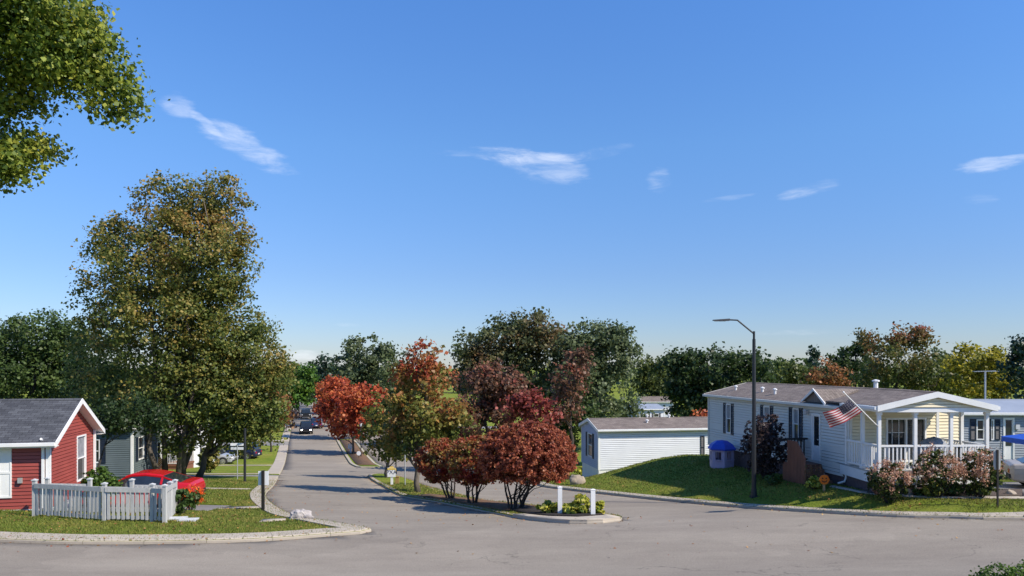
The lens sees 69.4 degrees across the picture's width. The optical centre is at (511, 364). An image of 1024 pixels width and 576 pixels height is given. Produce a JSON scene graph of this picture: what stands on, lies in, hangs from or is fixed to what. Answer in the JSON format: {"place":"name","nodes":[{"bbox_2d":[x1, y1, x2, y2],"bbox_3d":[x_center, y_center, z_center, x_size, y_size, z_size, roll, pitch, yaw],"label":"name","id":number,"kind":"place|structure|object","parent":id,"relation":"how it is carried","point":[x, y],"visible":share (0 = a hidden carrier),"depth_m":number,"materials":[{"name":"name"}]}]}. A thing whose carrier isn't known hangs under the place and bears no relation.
{"place":"outdoors","nodes":[
{"label":"outdoors","id":0,"kind":"place"},
{"bbox_2d":[0,402,1023,575],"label":"road","id":1,"kind":"structure","parent":0,"point":[777,543],"depth_m":20.13,"materials":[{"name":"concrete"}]},
{"bbox_2d":[268,407,293,478],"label":"sidewalk","id":2,"kind":"structure","parent":1,"relation":"on","point":[277,466],"depth_m":76.31,"materials":[{"name":"concrete"}]},
{"bbox_2d":[278,359,319,417],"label":"shade tree","id":3,"kind":"object","parent":1,"relation":"on","point":[301,395],"visible":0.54,"depth_m":149.45,"materials":[{"name":"green plant"}]},
{"bbox_2d":[298,421,313,433],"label":"driving suv","id":4,"kind":"object","parent":1,"relation":"on","point":[305,426],"visible":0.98,"depth_m":109.62,"materials":[{"name":"black paint"}]},
{"bbox_2d":[311,375,362,438],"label":"red maple","id":5,"kind":"object","parent":1,"relation":"on","point":[325,411],"visible":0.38,"depth_m":100.17,"materials":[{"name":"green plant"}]},
{"bbox_2d":[0,367,1023,542],"bbox_3d":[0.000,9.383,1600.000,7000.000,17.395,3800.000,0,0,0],"label":"ground","id":6,"kind":"structure","parent":0,"point":[267,457],"depth_m":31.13,"materials":[{"name":"green plant"}]},
{"bbox_2d":[0,306,100,405],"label":"maple tree","id":7,"kind":"object","parent":6,"relation":"on","point":[18,368],"visible":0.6,"depth_m":62.27,"materials":[{"name":"green plant"}]},
{"bbox_2d":[0,398,104,510],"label":"red house","id":8,"kind":"structure","parent":6,"relation":"on","point":[54,439],"depth_m":26.70,"materials":[{"name":"red wood"}]},
{"bbox_2d":[75,434,85,481],"bbox_3d":[-16.981,3.657,29.095,0.095,1.788,0.986,0,0,-12],"label":"window","id":9,"kind":"structure","parent":8,"relation":"in","point":[81,439],"depth_m":29.22,"materials":[{"name":"white glass"}]},
{"bbox_2d":[0,0,169,197],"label":"maple tree","id":10,"kind":"object","parent":6,"relation":"on","point":[57,44],"visible":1,"depth_m":11.86,"materials":[{"name":"green plant"}]},
{"bbox_2d":[47,329,145,410],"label":"maple tree","id":11,"kind":"object","parent":6,"relation":"on","point":[73,382],"visible":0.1,"depth_m":57.13,"materials":[{"name":"green plant"}]},
{"bbox_2d":[79,465,122,507],"bbox_3d":[-15.065,4.513,26.953,1.434,1.653,1.388,0,0,0],"label":"evergreen shrub","id":12,"kind":"object","parent":6,"relation":"on","point":[101,476],"visible":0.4,"depth_m":26.93,"materials":[{"name":"green plant"}]},
{"bbox_2d":[31,477,177,522],"bbox_3d":[-13.365,4.531,24.325,5.220,1.687,2.700,0,0,0],"label":"picket fence","id":13,"kind":"object","parent":6,"relation":"on","point":[167,503],"visible":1,"depth_m":23.44,"materials":[{"name":"grey paint"}]},
{"bbox_2d":[96,414,157,479],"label":"slate home","id":14,"kind":"object","parent":6,"relation":"on","point":[129,455],"visible":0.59,"depth_m":43.94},
{"bbox_2d":[139,436,143,459],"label":"window","id":15,"kind":"structure","parent":14,"relation":"in","point":[141,439],"depth_m":45.59,"materials":[{"name":"clear glass"}]},
{"bbox_2d":[89,391,176,474],"bbox_3d":[-21.043,4.122,40.097,5.922,5.380,3.433,0,0,0],"label":"maple tree","id":16,"kind":"object","parent":6,"relation":"on","point":[112,419],"visible":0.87,"depth_m":39.78,"materials":[{"name":"green plant"}]},
{"bbox_2d":[57,167,297,474],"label":"maple tree","id":17,"kind":"object","parent":6,"relation":"on","point":[184,308],"visible":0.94,"depth_m":45.99,"materials":[{"name":"green plant"}]},
{"bbox_2d":[0,478,370,543],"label":"kerb","id":18,"kind":"structure","parent":6,"relation":"on","point":[320,532],"depth_m":20.73,"materials":[{"name":"concrete"}]},
{"bbox_2d":[158,425,214,468],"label":"white porch home","id":19,"kind":"object","parent":6,"relation":"on","point":[194,459],"visible":0.15,"depth_m":63.96,"materials":[{"name":"plastic"}]},
{"bbox_2d":[175,488,199,513],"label":"lily plant","id":20,"kind":"object","parent":6,"relation":"on","point":[188,500],"visible":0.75,"depth_m":25.54,"materials":[{"name":"green plant"}]},
{"bbox_2d":[178,484,205,509],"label":"orange flowers","id":21,"kind":"object","parent":6,"relation":"on","point":[200,499],"visible":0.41,"depth_m":27.59,"materials":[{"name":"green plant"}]},
{"bbox_2d":[195,448,220,472],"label":"bush","id":22,"kind":"object","parent":6,"relation":"on","point":[211,464],"visible":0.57,"depth_m":55.67,"materials":[{"name":"yellow plant"}]},
{"bbox_2d":[217,449,238,463],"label":"parked suv","id":23,"kind":"object","parent":6,"relation":"on","point":[222,458],"visible":0.3,"depth_m":69.73,"materials":[{"name":"silver metal"}]},
{"bbox_2d":[230,443,243,479],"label":"street name sign","id":24,"kind":"object","parent":6,"relation":"on","point":[237,448],"visible":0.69,"depth_m":45.78,"materials":[{"name":"metal"}]},
{"bbox_2d":[181,352,300,477],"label":"maple tree","id":25,"kind":"object","parent":6,"relation":"on","point":[209,452],"visible":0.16,"depth_m":48.20,"materials":[{"name":"green plant"}]},
{"bbox_2d":[223,442,261,458],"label":"parked suv","id":26,"kind":"object","parent":6,"relation":"on","point":[256,452],"visible":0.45,"depth_m":76.08,"materials":[{"name":"blue paint"}]},
{"bbox_2d":[243,428,246,480],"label":"tall post","id":27,"kind":"object","parent":6,"relation":"on","point":[244,429],"visible":0.87,"depth_m":43.79,"materials":[{"name":"brown metal"}]},
{"bbox_2d":[258,470,268,510],"bbox_3d":[-9.331,4.763,27.705,0.387,1.602,0.110,0,0,0],"label":"box sign","id":28,"kind":"object","parent":6,"relation":"on","point":[263,478],"visible":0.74,"depth_m":27.72,"materials":[{"name":"white metal"}]},
{"bbox_2d":[257,389,294,451],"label":"shade tree","id":29,"kind":"object","parent":6,"relation":"on","point":[289,416],"visible":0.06,"depth_m":84.13,"materials":[{"name":"green plant"}]},
{"bbox_2d":[286,408,301,430],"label":"shade tree","id":30,"kind":"object","parent":6,"relation":"on","point":[295,416],"visible":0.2,"depth_m":111.67,"materials":[{"name":"green plant"}]},
{"bbox_2d":[289,509,314,518],"bbox_3d":[-7.056,5.202,24.785,0.942,0.716,0.544,0,0,0],"label":"boulder","id":31,"kind":"object","parent":6,"relation":"on","point":[303,513],"visible":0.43,"depth_m":24.66,"materials":[{"name":"grey stone"}]},
{"bbox_2d":[300,359,339,402],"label":"shade tree","id":32,"kind":"object","parent":6,"relation":"on","point":[327,370],"visible":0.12,"depth_m":213.67,"materials":[{"name":"green plant"}]},
{"bbox_2d":[312,351,337,402],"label":"spruce tree","id":33,"kind":"object","parent":6,"relation":"on","point":[325,365],"visible":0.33,"depth_m":199.60,"materials":[{"name":"green plant"}]},
{"bbox_2d":[315,376,346,424],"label":"red maple","id":34,"kind":"object","parent":6,"relation":"on","point":[317,387],"visible":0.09,"depth_m":123.17,"materials":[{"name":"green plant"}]},
{"bbox_2d":[337,439,382,467],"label":"kerb","id":35,"kind":"structure","parent":6,"relation":"on","point":[349,459],"depth_m":75.59,"materials":[{"name":"concrete"}]},
{"bbox_2d":[329,332,408,399],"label":"shade tree","id":36,"kind":"object","parent":6,"relation":"on","point":[354,371],"visible":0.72,"depth_m":163.45,"materials":[{"name":"green plant"}]},
{"bbox_2d":[353,388,424,477],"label":"maple tree","id":37,"kind":"object","parent":6,"relation":"on","point":[371,414],"visible":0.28,"depth_m":51.77,"materials":[{"name":"red plant"}]},
{"bbox_2d":[387,466,396,484],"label":"yellow sign","id":38,"kind":"object","parent":6,"relation":"on","point":[391,472],"visible":1,"depth_m":43.81,"materials":[{"name":"metal"}]},
{"bbox_2d":[366,336,479,491],"bbox_3d":[-4.546,2.700,38.192,5.599,8.413,3.989,0,0,28],"label":"maple tree","id":39,"kind":"object","parent":6,"relation":"on","point":[405,409],"visible":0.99,"depth_m":37.80,"materials":[{"name":"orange plant"}]},
{"bbox_2d":[340,440,535,510],"bbox_3d":[-11.837,7.914,63.625,3.895,4.640,74.256,0,0,-18],"label":"leaf litter bed","id":40,"kind":"object","parent":6,"relation":"on","point":[365,460],"visible":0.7,"depth_m":33.89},
{"bbox_2d":[325,381,387,453],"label":"red maple","id":41,"kind":"object","parent":40,"relation":"on","point":[359,399],"visible":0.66,"depth_m":80.94,"materials":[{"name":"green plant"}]},
{"bbox_2d":[412,437,460,497],"bbox_3d":[-3.401,4.903,34.106,2.421,3.189,2.353,0,0,0],"label":"burning bush","id":42,"kind":"object","parent":40,"relation":"on","point":[427,464],"visible":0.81,"depth_m":33.62,"materials":[{"name":"red plant"}]},
{"bbox_2d":[445,433,495,502],"bbox_3d":[-1.627,4.661,32.218,2.629,3.321,2.607,0,0,0],"label":"burning bush","id":43,"kind":"object","parent":40,"relation":"on","point":[463,461],"visible":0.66,"depth_m":31.75,"materials":[{"name":"red plant"}]},
{"bbox_2d":[475,419,578,508],"bbox_3d":[0.585,4.079,29.220,4.107,3.932,3.992,0,0,0],"label":"burning bush","id":44,"kind":"object","parent":40,"relation":"on","point":[535,456],"visible":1,"depth_m":28.21,"materials":[{"name":"red plant"}]},
{"bbox_2d":[446,358,535,442],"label":"maple tree","id":45,"kind":"object","parent":6,"relation":"on","point":[489,389],"visible":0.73,"depth_m":61.16,"materials":[{"name":"red plant"}]},
{"bbox_2d":[368,474,621,523],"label":"kerb","id":46,"kind":"structure","parent":6,"relation":"on","point":[370,476],"depth_m":29.11,"materials":[{"name":"concrete"}]},
{"bbox_2d":[1,462,1022,556],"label":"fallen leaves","id":47,"kind":"object","parent":6,"relation":"on","point":[422,513],"visible":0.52,"depth_m":25.22,"materials":[{"name":"brown plant"}]},
{"bbox_2d":[444,306,583,422],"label":"oak tree","id":48,"kind":"object","parent":6,"relation":"on","point":[530,339],"visible":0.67,"depth_m":86.80,"materials":[{"name":"green plant"}]},
{"bbox_2d":[14,355,1023,394],"bbox_3d":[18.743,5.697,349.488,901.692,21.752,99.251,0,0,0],"label":"woods","id":49,"kind":"object","parent":6,"relation":"on","point":[805,361],"visible":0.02,"depth_m":346.67,"materials":[{"name":"green plant"}]},
{"bbox_2d":[494,384,563,425],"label":"maple tree","id":50,"kind":"object","parent":6,"relation":"on","point":[523,408],"visible":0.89,"depth_m":57.68,"materials":[{"name":"red plant"}]},
{"bbox_2d":[510,506,602,516],"bbox_3d":[1.492,5.515,27.255,2.136,0.797,4.844,0,0,-33],"label":"mulch bed","id":51,"kind":"object","parent":6,"relation":"on","point":[530,510],"visible":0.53,"depth_m":26.33,"materials":[{"name":"brown soil"}]},
{"bbox_2d":[535,499,562,512],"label":"hosta plant","id":52,"kind":"object","parent":51,"relation":"on","point":[548,506],"visible":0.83,"depth_m":26.51,"materials":[{"name":"green plant"}]},
{"bbox_2d":[558,486,561,512],"bbox_3d":[1.708,4.906,26.350,0.168,1.157,0.168,0,0,0],"label":"white post","id":53,"kind":"object","parent":51,"relation":"on","point":[559,499],"visible":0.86,"depth_m":26.27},
{"bbox_2d":[562,502,579,513],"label":"hosta plant","id":54,"kind":"object","parent":51,"relation":"on","point":[567,508],"visible":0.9,"depth_m":26.10,"materials":[{"name":"green plant"}]},
{"bbox_2d":[572,493,589,512],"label":"hosta plant","id":55,"kind":"object","parent":51,"relation":"on","point":[581,499],"visible":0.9,"depth_m":26.20,"materials":[{"name":"green plant"}]},
{"bbox_2d":[590,489,594,513],"bbox_3d":[2.798,4.821,25.550,0.168,1.081,0.168,0,0,0],"label":"white post","id":56,"kind":"object","parent":51,"relation":"on","point":[592,501],"visible":0.86,"depth_m":25.47,"materials":[{"name":"white wood"}]},
{"bbox_2d":[595,500,604,513],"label":"hosta plant","id":57,"kind":"object","parent":51,"relation":"on","point":[599,506],"visible":0.72,"depth_m":25.96,"materials":[{"name":"green plant"}]},
{"bbox_2d":[513,513,620,521],"bbox_3d":[1.822,5.316,25.422,3.594,0.606,2.956,0,0,0],"label":"concrete nose","id":58,"kind":"object","parent":6,"relation":"on","point":[603,517],"visible":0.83,"depth_m":24.69,"materials":[{"name":"grey concrete"}]},
{"bbox_2d":[545,343,596,452],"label":"maple tree","id":59,"kind":"object","parent":6,"relation":"on","point":[563,392],"visible":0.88,"depth_m":65.63,"materials":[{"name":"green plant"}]},
{"bbox_2d":[541,395,612,465],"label":"maple tree","id":60,"kind":"object","parent":6,"relation":"on","point":[591,413],"visible":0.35,"depth_m":67.27,"materials":[{"name":"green plant"}]},
{"bbox_2d":[569,475,585,484],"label":"boulder","id":61,"kind":"object","parent":6,"relation":"on","point":[576,479],"visible":0.52,"depth_m":42.45,"materials":[{"name":"beige stone"}]},
{"bbox_2d":[534,317,654,423],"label":"oak tree","id":62,"kind":"object","parent":6,"relation":"on","point":[604,341],"visible":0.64,"depth_m":84.44,"materials":[{"name":"green plant"}]},
{"bbox_2d":[579,414,708,476],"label":"white home","id":63,"kind":"object","parent":6,"relation":"on","point":[608,444],"visible":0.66,"depth_m":48.80,"materials":[{"name":"plastic"}]},
{"bbox_2d":[587,432,591,457],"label":"window","id":64,"kind":"structure","parent":63,"relation":"in","point":[589,436],"depth_m":50.22,"materials":[{"name":"clear glass"}]},
{"bbox_2d":[622,404,666,417],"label":"pale roof home","id":65,"kind":"object","parent":6,"relation":"on","point":[658,410],"visible":0.31,"depth_m":121.70,"materials":[{"name":"white plastic"}]},
{"bbox_2d":[624,354,669,398],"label":"shade tree","id":66,"kind":"object","parent":6,"relation":"on","point":[649,385],"visible":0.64,"depth_m":148.86,"materials":[{"name":"green plant"}]},
{"bbox_2d":[637,396,673,416],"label":"brown roof home","id":67,"kind":"object","parent":6,"relation":"on","point":[653,400],"visible":0.1,"depth_m":142.03,"materials":[{"name":"white plastic"}]},
{"bbox_2d":[650,341,782,416],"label":"maple tree","id":68,"kind":"object","parent":6,"relation":"on","point":[689,388],"visible":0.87,"depth_m":64.49,"materials":[{"name":"green plant"}]},
{"bbox_2d":[708,440,735,468],"bbox_3d":[10.614,4.532,37.400,1.414,1.460,1.413,0,0,-11],"label":"playhouse","id":69,"kind":"object","parent":6,"relation":"on","point":[721,448],"visible":0.95,"depth_m":36.99,"materials":[{"name":"blue plastic"}]},
{"bbox_2d":[712,319,758,497],"bbox_3d":[9.002,1.787,29.800,1.788,7.297,0.280,0,0,0],"label":"street lamp","id":70,"kind":"object","parent":6,"relation":"on","point":[753,492],"visible":0.93,"depth_m":29.73,"materials":[{"name":"grey metal"}]},
{"bbox_2d":[739,413,786,478],"bbox_3d":[10.882,3.536,31.919,2.185,2.895,2.025,0,0,0],"label":"smoke bush","id":71,"kind":"object","parent":6,"relation":"on","point":[767,442],"visible":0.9,"depth_m":31.60,"materials":[{"name":"purple plant"}]},
{"bbox_2d":[762,473,781,484],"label":"leafy plant","id":72,"kind":"object","parent":6,"relation":"on","point":[769,479],"visible":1,"depth_m":30.38,"materials":[{"name":"green plant"}]},
{"bbox_2d":[758,356,788,382],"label":"shade tree","id":73,"kind":"object","parent":6,"relation":"on","point":[777,363],"visible":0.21,"depth_m":139.24,"materials":[{"name":"green plant"}]},
{"bbox_2d":[538,482,1023,519],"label":"kerb","id":74,"kind":"structure","parent":6,"relation":"on","point":[993,516],"depth_m":25.58,"materials":[{"name":"concrete"}]},
{"bbox_2d":[766,360,823,383],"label":"shade tree","id":75,"kind":"object","parent":6,"relation":"on","point":[793,372],"visible":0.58,"depth_m":128.79,"materials":[{"name":"green plant"}]},
{"bbox_2d":[804,464,820,486],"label":"tall grass plant","id":76,"kind":"object","parent":6,"relation":"on","point":[809,473],"depth_m":28.66,"materials":[{"name":"green plant"}]},
{"bbox_2d":[804,475,822,489],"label":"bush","id":77,"kind":"object","parent":6,"relation":"on","point":[813,481],"visible":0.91,"depth_m":28.32,"materials":[{"name":"green plant"}]},
{"bbox_2d":[804,345,823,375],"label":"spruce tree","id":78,"kind":"object","parent":6,"relation":"on","point":[814,357],"visible":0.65,"depth_m":229.27,"materials":[{"name":"green plant"}]},
{"bbox_2d":[799,356,855,386],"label":"shade tree","id":79,"kind":"object","parent":6,"relation":"on","point":[837,377],"visible":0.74,"depth_m":109.27,"materials":[{"name":"orange plant"}]},
{"bbox_2d":[702,379,1000,492],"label":"porch house","id":80,"kind":"structure","parent":6,"relation":"on","point":[853,449],"depth_m":29.22,"materials":[{"name":"white"}]},
{"bbox_2d":[726,403,730,433],"bbox_3d":[11.261,2.789,38.349,0.095,1.545,0.553,0,0,-10],"label":"window","id":81,"kind":"structure","parent":80,"relation":"in","point":[728,406],"depth_m":38.44,"materials":[{"name":"clear glass"}]},
{"bbox_2d":[792,408,798,437],"bbox_3d":[12.374,2.569,32.147,0.095,1.365,0.492,0,0,-10],"label":"window","id":82,"kind":"structure","parent":80,"relation":"in","point":[795,411],"depth_m":32.24,"materials":[{"name":"clear glass"}]},
{"bbox_2d":[811,413,820,460],"bbox_3d":[12.618,2.992,30.651,0.120,1.938,0.618,0,0,-10],"label":"door","id":83,"kind":"structure","parent":80,"relation":"in","point":[815,418],"depth_m":30.70,"materials":[{"name":"white glass"}]},
{"bbox_2d":[823,391,878,426],"bbox_3d":[11.773,1.550,25.456,2.818,1.314,0.444,0,0,-24],"label":"flag","id":84,"kind":"object","parent":80,"relation":"attached to","point":[847,410],"visible":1,"depth_m":25.27,"materials":[{"name":"fabric"}]},
{"bbox_2d":[885,417,926,461],"bbox_3d":[15.409,2.935,28.929,1.760,1.730,0.105,0,0,-10],"label":"sliding door","id":85,"kind":"structure","parent":80,"relation":"in","point":[899,431],"depth_m":28.92,"materials":[{"name":"white glass"}]},
{"bbox_2d":[917,436,959,467],"bbox_3d":[15.923,3.254,27.592,1.570,1.171,0.698,0,0,0],"label":"covered grill","id":86,"kind":"object","parent":80,"relation":"on","point":[933,440],"visible":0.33,"depth_m":27.46,"materials":[{"name":"grey fabric"}]},
{"bbox_2d":[825,340,883,387],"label":"shade tree","id":87,"kind":"object","parent":6,"relation":"on","point":[843,359],"visible":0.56,"depth_m":119.35,"materials":[{"name":"green plant"}]},
{"bbox_2d":[864,457,915,503],"bbox_3d":[12.967,3.988,25.315,1.617,1.643,1.429,0,0,0],"label":"hydrangea bush","id":88,"kind":"object","parent":6,"relation":"on","point":[883,478],"visible":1,"depth_m":25.12,"materials":[{"name":"pink plant"}]},
{"bbox_2d":[843,320,958,391],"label":"maple tree","id":89,"kind":"object","parent":6,"relation":"on","point":[919,335],"visible":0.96,"depth_m":91.00,"materials":[{"name":"green plant"}]},
{"bbox_2d":[870,357,978,392],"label":"shade tree","id":90,"kind":"object","parent":6,"relation":"on","point":[947,389],"visible":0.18,"depth_m":94.51,"materials":[{"name":"green plant"}]},
{"bbox_2d":[909,442,972,497],"bbox_3d":[14.636,3.650,25.412,1.900,1.997,1.555,0,0,0],"label":"hydrangea bush","id":91,"kind":"object","parent":6,"relation":"on","point":[937,460],"visible":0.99,"depth_m":25.16,"materials":[{"name":"pink plant"}]},
{"bbox_2d":[924,347,960,369],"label":"shade tree","id":92,"kind":"object","parent":6,"relation":"on","point":[941,352],"visible":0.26,"depth_m":179.58,"materials":[{"name":"green plant"}]},
{"bbox_2d":[867,489,1021,496],"bbox_3d":[15.873,4.694,26.782,6.193,0.278,1.926,0,0,4],"label":"garden bed","id":93,"kind":"object","parent":6,"relation":"on","point":[1017,491],"visible":0.25,"depth_m":26.27,"materials":[{"name":"soil"}]},
{"bbox_2d":[918,481,943,496],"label":"hosta plant","id":94,"kind":"object","parent":93,"relation":"on","point":[925,490],"visible":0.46,"depth_m":25.58,"materials":[{"name":"green plant"}]},
{"bbox_2d":[944,481,963,495],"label":"leafy plant","id":95,"kind":"object","parent":93,"relation":"on","point":[957,487],"visible":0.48,"depth_m":25.74,"materials":[{"name":"green plant"}]},
{"bbox_2d":[935,340,1023,398],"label":"shade tree","id":96,"kind":"object","parent":6,"relation":"on","point":[981,360],"visible":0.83,"depth_m":83.03,"materials":[{"name":"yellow plant"}]},
{"bbox_2d":[956,444,1005,497],"bbox_3d":[16.080,3.686,25.327,1.603,1.920,1.446,0,0,-39],"label":"hydrangea bush","id":97,"kind":"object","parent":6,"relation":"on","point":[974,473],"visible":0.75,"depth_m":25.13,"materials":[{"name":"pink plant"}]},
{"bbox_2d":[964,399,1023,461],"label":"grey home","id":98,"kind":"object","parent":6,"relation":"on","point":[1007,419],"visible":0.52,"depth_m":38.01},
{"bbox_2d":[976,419,983,439],"bbox_3d":[24.104,3.337,38.059,0.417,1.063,0.095,0,0,2],"label":"window","id":99,"kind":"structure","parent":98,"relation":"in","point":[979,422],"depth_m":38.08,"materials":[{"name":"clear glass"}]},
{"bbox_2d":[1002,418,1014,458],"bbox_3d":[25.531,3.784,38.009,0.562,2.132,0.090,0,0,2],"label":"door","id":100,"kind":"structure","parent":98,"relation":"in","point":[1008,426],"depth_m":37.99,"materials":[{"name":"white glass"}]},
{"bbox_2d":[968,559,1023,575],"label":"hedge","id":101,"kind":"object","parent":6,"relation":"on","point":[1014,571],"visible":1,"depth_m":12.63,"materials":[{"name":"green plant"}]},
{"bbox_2d":[993,448,1000,506],"bbox_3d":[15.603,3.665,23.757,0.226,1.969,0.054,0,0,0],"label":"oval sign","id":102,"kind":"object","parent":6,"relation":"on","point":[997,458],"visible":0.93,"depth_m":23.76,"materials":[{"name":"white metal"}]},
{"bbox_2d":[994,333,1023,398],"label":"spruce tree","id":103,"kind":"object","parent":6,"relation":"on","point":[1016,350],"visible":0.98,"depth_m":78.04,"materials":[{"name":"green plant"}]},
{"bbox_2d":[999,434,1023,448],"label":"canopy tent","id":104,"kind":"object","parent":6,"relation":"on","point":[1018,439],"visible":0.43,"depth_m":32.79,"materials":[{"name":"blue fabric"}]},
{"bbox_2d":[0,0,1023,368],"label":"sky","id":105,"kind":"structure","parent":0,"point":[802,173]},
{"bbox_2d":[82,424,1023,510],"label":"driveway","id":106,"kind":"structure","parent":0,"point":[1012,485],"depth_m":29.64,"materials":[{"name":"concrete"}]},
{"bbox_2d":[82,469,205,506],"bbox_3d":[-14.714,4.950,29.300,4.505,1.461,2.230,0,0,-5],"label":"red coupe","id":107,"kind":"object","parent":106,"relation":"on","point":[156,476],"visible":0.23,"depth_m":28.74,"materials":[{"name":"paint"}]},
{"bbox_2d":[1002,457,1023,484],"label":"beige sedan","id":108,"kind":"object","parent":106,"relation":"on","point":[1014,470],"visible":0.84,"depth_m":28.39,"materials":[{"name":"paint"}]},
{"bbox_2d":[186,440,1023,521],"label":"path","id":109,"kind":"structure","parent":0,"point":[833,486],"depth_m":26.75,"materials":[{"name":"concrete"}]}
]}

